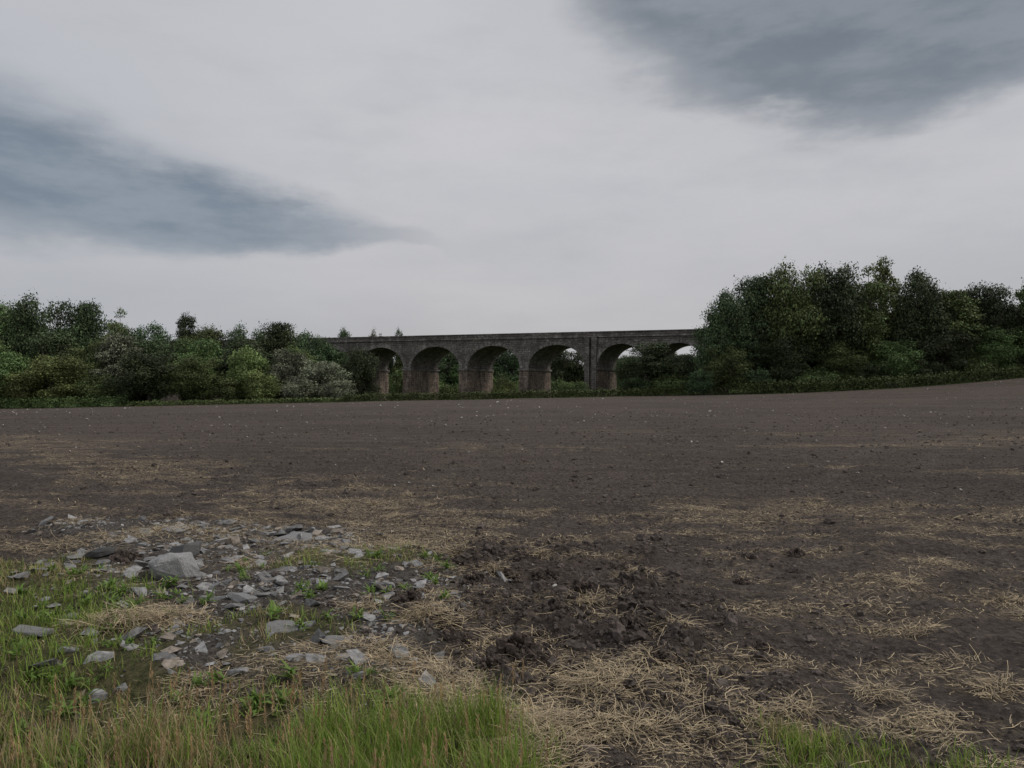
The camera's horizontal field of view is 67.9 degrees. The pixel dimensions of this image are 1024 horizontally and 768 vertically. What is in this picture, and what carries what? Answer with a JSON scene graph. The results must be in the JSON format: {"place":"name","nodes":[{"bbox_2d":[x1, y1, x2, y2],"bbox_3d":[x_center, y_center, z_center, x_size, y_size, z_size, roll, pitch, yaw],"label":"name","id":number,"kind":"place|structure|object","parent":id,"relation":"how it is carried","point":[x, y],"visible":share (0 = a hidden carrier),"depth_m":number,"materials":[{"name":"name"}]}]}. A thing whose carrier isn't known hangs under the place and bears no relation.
{"place":"outdoors","nodes":[
{"label":"outdoors","id":0,"kind":"place"},
{"bbox_2d":[0,362,1023,767],"bbox_3d":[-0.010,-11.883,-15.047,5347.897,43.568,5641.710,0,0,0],"label":"ground","id":1,"kind":"structure","parent":0,"point":[1000,648],"depth_m":9.13,"materials":[{"name":"soil"}]},
{"bbox_2d":[0,349,30,397],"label":"oak tree","id":2,"kind":"object","parent":1,"relation":"on","point":[15,363],"visible":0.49,"depth_m":132.48,"materials":[{"name":"green plant"}]},
{"bbox_2d":[0,369,49,407],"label":"shrub","id":3,"kind":"object","parent":1,"relation":"on","point":[24,390],"visible":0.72,"depth_m":128.36,"materials":[{"name":"green plant"}]},
{"bbox_2d":[11,625,54,636],"bbox_3d":[-3.194,1.660,5.096,0.282,0.054,0.142,12,1,-22],"label":"slate slab","id":4,"kind":"object","parent":1,"relation":"on","point":[36,631],"depth_m":5.06,"materials":[{"name":"stone"}]},
{"bbox_2d":[19,353,93,407],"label":"oak tree","id":5,"kind":"object","parent":1,"relation":"on","point":[55,373],"visible":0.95,"depth_m":129.06,"materials":[{"name":"green plant"}]},
{"bbox_2d":[0,395,129,408],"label":"hedge","id":6,"kind":"object","parent":1,"relation":"on","point":[83,398],"visible":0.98,"depth_m":125.89,"materials":[{"name":"green plant"}]},
{"bbox_2d":[69,358,105,405],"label":"willow tree","id":7,"kind":"object","parent":1,"relation":"on","point":[95,365],"visible":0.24,"depth_m":133.51,"materials":[{"name":"green plant"}]},
{"bbox_2d":[68,373,117,406],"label":"shrub","id":8,"kind":"object","parent":1,"relation":"on","point":[89,390],"visible":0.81,"depth_m":129.30,"materials":[{"name":"green plant"}]},
{"bbox_2d":[83,547,114,558],"bbox_3d":[-3.844,1.600,7.090,0.246,0.154,0.218,-12,2,-11],"label":"boulder","id":9,"kind":"object","parent":1,"relation":"on","point":[101,552],"visible":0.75,"depth_m":7.01,"materials":[{"name":"stone"}]},
{"bbox_2d":[87,331,143,405],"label":"grey willow tree","id":10,"kind":"object","parent":1,"relation":"on","point":[116,345],"visible":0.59,"depth_m":134.69,"materials":[{"name":"green plant"}]},
{"bbox_2d":[100,375,143,405],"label":"shrub","id":11,"kind":"object","parent":1,"relation":"on","point":[121,391],"visible":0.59,"depth_m":129.42,"materials":[{"name":"green plant"}]},
{"bbox_2d":[111,351,183,401],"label":"hawthorn tree","id":12,"kind":"object","parent":1,"relation":"on","point":[145,373],"visible":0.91,"depth_m":128.45,"materials":[{"name":"green plant"}]},
{"bbox_2d":[148,552,199,580],"bbox_3d":[-2.854,1.560,6.421,0.400,0.303,0.310,0,0,-21],"label":"boulder","id":13,"kind":"object","parent":1,"relation":"on","point":[175,564],"visible":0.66,"depth_m":6.30,"materials":[{"name":"stone"}]},
{"bbox_2d":[0,290,352,407],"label":"woodland","id":14,"kind":"object","parent":1,"relation":"on","point":[25,332],"visible":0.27,"depth_m":146.76,"materials":[{"name":"green plant"}]},
{"bbox_2d":[169,541,201,557],"bbox_3d":[-3.036,1.596,7.030,0.295,0.244,0.247,0,0,-18],"label":"boulder","id":15,"kind":"object","parent":1,"relation":"on","point":[194,548],"visible":0.37,"depth_m":7.03,"materials":[{"name":"stone"}]},
{"bbox_2d":[157,352,225,404],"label":"hawthorn tree","id":16,"kind":"object","parent":1,"relation":"on","point":[191,380],"visible":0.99,"depth_m":128.81,"materials":[{"name":"green plant"}]},
{"bbox_2d":[206,377,246,400],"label":"shrub","id":17,"kind":"object","parent":1,"relation":"on","point":[226,392],"visible":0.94,"depth_m":129.34,"materials":[{"name":"green plant"}]},
{"bbox_2d":[0,548,457,767],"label":"broadleaf weeds","id":18,"kind":"object","parent":1,"relation":"on","point":[216,674],"visible":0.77,"depth_m":4.69,"materials":[{"name":"green plant"}]},
{"bbox_2d":[3,521,460,703],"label":"slate fragments","id":19,"kind":"object","parent":1,"relation":"on","point":[136,569],"visible":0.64,"depth_m":5.79,"materials":[{"name":"grey stone"}]},
{"bbox_2d":[125,396,344,405],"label":"long grass strip","id":20,"kind":"object","parent":1,"relation":"on","point":[231,401],"visible":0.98,"depth_m":125.87,"materials":[{"name":"green plant"}]},
{"bbox_2d":[227,592,256,603],"bbox_3d":[-2.011,1.599,5.662,0.228,0.070,0.171,9,-9,17],"label":"slate slab","id":21,"kind":"object","parent":1,"relation":"on","point":[245,598],"depth_m":5.61,"materials":[{"name":"grey stone"}]},
{"bbox_2d":[225,345,271,402],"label":"goat willow tree","id":22,"kind":"object","parent":1,"relation":"on","point":[246,361],"visible":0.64,"depth_m":133.23,"materials":[{"name":"green plant"}]},
{"bbox_2d":[240,367,282,402],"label":"shrub","id":23,"kind":"object","parent":1,"relation":"on","point":[257,389],"visible":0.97,"depth_m":129.45,"materials":[{"name":"green plant"}]},
{"bbox_2d":[3,514,532,704],"bbox_3d":[-2.420,1.642,7.125,3.772,0.225,7.389,0,0,-32],"label":"slate rubble","id":24,"kind":"object","parent":1,"relation":"on","point":[356,654],"visible":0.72,"depth_m":6.11,"materials":[{"name":"grey stone"}]},
{"bbox_2d":[265,620,304,633],"bbox_3d":[-1.493,1.611,5.003,0.259,0.063,0.171,6,10,-17],"label":"slate slab","id":25,"kind":"object","parent":1,"relation":"on","point":[276,624],"depth_m":4.98,"materials":[{"name":"grey stone"}]},
{"bbox_2d":[264,346,308,401],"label":"grey willow tree","id":26,"kind":"object","parent":1,"relation":"on","point":[283,370],"visible":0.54,"depth_m":135.17,"materials":[{"name":"green plant"}]},
{"bbox_2d":[273,532,312,540],"bbox_3d":[-2.314,1.640,8.089,0.432,0.067,0.285,6,12,-17],"label":"slate slab","id":27,"kind":"object","parent":1,"relation":"on","point":[294,536],"depth_m":8.07,"materials":[{"name":"grey stone"}]},
{"bbox_2d":[279,375,322,401],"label":"shrub","id":28,"kind":"object","parent":1,"relation":"on","point":[294,388],"visible":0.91,"depth_m":129.80,"materials":[{"name":"green plant"}]},
{"bbox_2d":[298,358,353,400],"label":"grey willow tree","id":29,"kind":"object","parent":1,"relation":"on","point":[323,374],"visible":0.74,"depth_m":133.83,"materials":[{"name":"green plant"}]},
{"bbox_2d":[321,635,349,645],"bbox_3d":[-1.099,1.607,4.752,0.156,0.049,0.221,7,-7,39],"label":"slate slab","id":30,"kind":"object","parent":1,"relation":"on","point":[334,638],"depth_m":4.71,"materials":[{"name":"grey stone"}]},
{"bbox_2d":[319,379,355,401],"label":"shrub","id":31,"kind":"object","parent":1,"relation":"on","point":[337,389],"visible":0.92,"depth_m":129.75,"materials":[{"name":"green plant"}]},
{"bbox_2d":[338,346,380,400],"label":"oak tree","id":32,"kind":"object","parent":1,"relation":"on","point":[363,371],"visible":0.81,"depth_m":148.43,"materials":[{"name":"green plant"}]},
{"bbox_2d":[25,326,746,407],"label":"distant woodland","id":33,"kind":"object","parent":1,"relation":"on","point":[563,369],"visible":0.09,"depth_m":212.97,"materials":[{"name":"green plant"}]},
{"bbox_2d":[108,547,805,671],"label":"turned earth lumps","id":34,"kind":"object","parent":1,"relation":"on","point":[509,644],"visible":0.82,"depth_m":5.18,"materials":[{"name":"soil"}]},
{"bbox_2d":[491,377,515,397],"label":"shrub","id":35,"kind":"object","parent":1,"relation":"on","point":[505,386],"visible":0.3,"depth_m":149.46,"materials":[{"name":"green plant"}]},
{"bbox_2d":[0,539,1018,767],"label":"verge grass","id":36,"kind":"structure","parent":1,"relation":"on","point":[337,741],"depth_m":3.48,"materials":[{"name":"green plant"}]},
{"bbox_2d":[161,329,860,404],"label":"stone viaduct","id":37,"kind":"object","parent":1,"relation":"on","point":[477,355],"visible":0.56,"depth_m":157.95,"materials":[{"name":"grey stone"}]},
{"bbox_2d":[0,407,1023,767],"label":"soil clods","id":38,"kind":"object","parent":1,"relation":"on","point":[618,633],"visible":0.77,"depth_m":5.66,"materials":[{"name":"brown soil"}]},
{"bbox_2d":[0,423,1023,767],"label":"straw litter","id":39,"kind":"object","parent":1,"relation":"on","point":[568,733],"visible":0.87,"depth_m":4.36,"materials":[{"name":"beige plant"}]},
{"bbox_2d":[2,381,1023,594],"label":"field stones","id":40,"kind":"object","parent":1,"relation":"on","point":[798,419],"visible":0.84,"depth_m":40.68,"materials":[{"name":"stone"}]},
{"bbox_2d":[558,381,590,396],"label":"shrub","id":41,"kind":"object","parent":1,"relation":"on","point":[578,385],"visible":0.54,"depth_m":141.16,"materials":[{"name":"green plant"}]},
{"bbox_2d":[613,353,647,394],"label":"hawthorn tree","id":42,"kind":"object","parent":1,"relation":"on","point":[627,369],"visible":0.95,"depth_m":128.81,"materials":[{"name":"green plant"}]},
{"bbox_2d":[619,377,651,395],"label":"shrub","id":43,"kind":"object","parent":1,"relation":"on","point":[645,383],"visible":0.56,"depth_m":128.69,"materials":[{"name":"green plant"}]},
{"bbox_2d":[626,341,679,394],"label":"ash tree","id":44,"kind":"object","parent":1,"relation":"on","point":[653,357],"visible":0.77,"depth_m":129.40,"materials":[{"name":"green plant"}]},
{"bbox_2d":[651,373,691,395],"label":"shrub","id":45,"kind":"object","parent":1,"relation":"on","point":[663,382],"visible":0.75,"depth_m":126.15,"materials":[{"name":"green plant"}]},
{"bbox_2d":[660,354,702,392],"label":"hawthorn tree","id":46,"kind":"object","parent":1,"relation":"on","point":[683,366],"visible":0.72,"depth_m":127.51,"materials":[{"name":"green plant"}]},
{"bbox_2d":[342,364,1023,401],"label":"hedge","id":47,"kind":"object","parent":1,"relation":"on","point":[532,392],"visible":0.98,"depth_m":116.83,"materials":[{"name":"green plant"}]},
{"bbox_2d":[685,369,722,394],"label":"shrub","id":48,"kind":"object","parent":1,"relation":"on","point":[698,378],"visible":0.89,"depth_m":120.80,"materials":[{"name":"green plant"}]},
{"bbox_2d":[689,286,759,393],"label":"oak tree","id":49,"kind":"object","parent":1,"relation":"on","point":[722,322],"visible":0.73,"depth_m":120.95,"materials":[{"name":"green plant"}]},
{"bbox_2d":[701,342,753,394],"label":"hawthorn tree","id":50,"kind":"object","parent":1,"relation":"on","point":[723,370],"visible":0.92,"depth_m":118.48,"materials":[{"name":"green plant"}]},
{"bbox_2d":[733,367,775,393],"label":"shrub","id":51,"kind":"object","parent":1,"relation":"on","point":[753,378],"visible":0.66,"depth_m":117.40,"materials":[{"name":"green plant"}]},
{"bbox_2d":[728,274,781,374],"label":"oak tree","id":52,"kind":"object","parent":1,"relation":"on","point":[754,293],"visible":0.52,"depth_m":122.01,"materials":[{"name":"green plant"}]},
{"bbox_2d":[757,334,817,391],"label":"hawthorn tree","id":53,"kind":"object","parent":1,"relation":"on","point":[780,358],"visible":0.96,"depth_m":118.52,"materials":[{"name":"green plant"}]},
{"bbox_2d":[752,256,829,391],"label":"oak tree","id":54,"kind":"object","parent":1,"relation":"on","point":[801,320],"visible":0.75,"depth_m":120.26,"materials":[{"name":"green plant"}]},
{"bbox_2d":[792,364,840,391],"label":"shrub","id":55,"kind":"object","parent":1,"relation":"on","point":[819,374],"visible":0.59,"depth_m":117.65,"materials":[{"name":"green plant"}]},
{"bbox_2d":[795,260,873,389],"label":"oak tree","id":56,"kind":"object","parent":1,"relation":"on","point":[836,294],"visible":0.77,"depth_m":120.08,"materials":[{"name":"green plant"}]},
{"bbox_2d":[815,339,869,389],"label":"elder tree","id":57,"kind":"object","parent":1,"relation":"on","point":[843,361],"visible":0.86,"depth_m":118.59,"materials":[{"name":"green plant"}]},
{"bbox_2d":[832,263,900,388],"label":"ash tree","id":58,"kind":"object","parent":1,"relation":"on","point":[872,289],"visible":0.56,"depth_m":120.06,"materials":[{"name":"green plant"}]},
{"bbox_2d":[848,363,894,388],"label":"shrub","id":59,"kind":"object","parent":1,"relation":"on","point":[873,371],"visible":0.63,"depth_m":117.88,"materials":[{"name":"green plant"}]},
{"bbox_2d":[864,256,904,385],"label":"ash tree","id":60,"kind":"object","parent":1,"relation":"on","point":[884,270],"visible":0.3,"depth_m":124.82,"materials":[{"name":"green plant"}]},
{"bbox_2d":[756,284,1023,391],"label":"woodland","id":61,"kind":"object","parent":1,"relation":"on","point":[811,364],"visible":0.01,"depth_m":128.61,"materials":[{"name":"green plant"}]},
{"bbox_2d":[869,340,924,386],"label":"elder tree","id":62,"kind":"object","parent":1,"relation":"on","point":[897,356],"visible":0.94,"depth_m":117.66,"materials":[{"name":"green plant"}]},
{"bbox_2d":[883,265,961,384],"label":"oak tree","id":63,"kind":"object","parent":1,"relation":"on","point":[920,303],"visible":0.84,"depth_m":119.78,"materials":[{"name":"green plant"}]},
{"bbox_2d":[902,357,942,384],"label":"shrub","id":64,"kind":"object","parent":1,"relation":"on","point":[929,368],"visible":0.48,"depth_m":117.28,"materials":[{"name":"green plant"}]},
{"bbox_2d":[917,328,980,382],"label":"hawthorn tree","id":65,"kind":"object","parent":1,"relation":"on","point":[950,358],"visible":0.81,"depth_m":117.69,"materials":[{"name":"green plant"}]},
{"bbox_2d":[926,288,991,381],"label":"ash tree","id":66,"kind":"object","parent":1,"relation":"on","point":[961,309],"visible":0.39,"depth_m":119.27,"materials":[{"name":"green plant"}]},
{"bbox_2d":[957,351,998,380],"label":"shrub","id":67,"kind":"object","parent":1,"relation":"on","point":[977,363],"visible":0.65,"depth_m":117.26,"materials":[{"name":"green plant"}]},
{"bbox_2d":[953,280,1023,378],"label":"oak tree","id":68,"kind":"object","parent":1,"relation":"on","point":[990,306],"visible":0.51,"depth_m":119.98,"materials":[{"name":"green plant"}]},
{"bbox_2d":[970,325,1023,378],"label":"hawthorn tree","id":69,"kind":"object","parent":1,"relation":"on","point":[1002,351],"visible":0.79,"depth_m":117.42,"materials":[{"name":"green plant"}]},
{"bbox_2d":[1009,277,1023,348],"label":"ash tree","id":70,"kind":"object","parent":1,"relation":"on","point":[1020,296],"visible":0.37,"depth_m":119.89,"materials":[{"name":"green plant"}]},
{"bbox_2d":[1011,345,1023,373],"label":"shrub","id":71,"kind":"object","parent":1,"relation":"on","point":[1020,359],"visible":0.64,"depth_m":118.23,"materials":[{"name":"green plant"}]},
{"bbox_2d":[0,0,1023,366],"label":"sky","id":72,"kind":"structure","parent":0,"point":[415,167],"materials":[{"name":"grey"}]}
]}

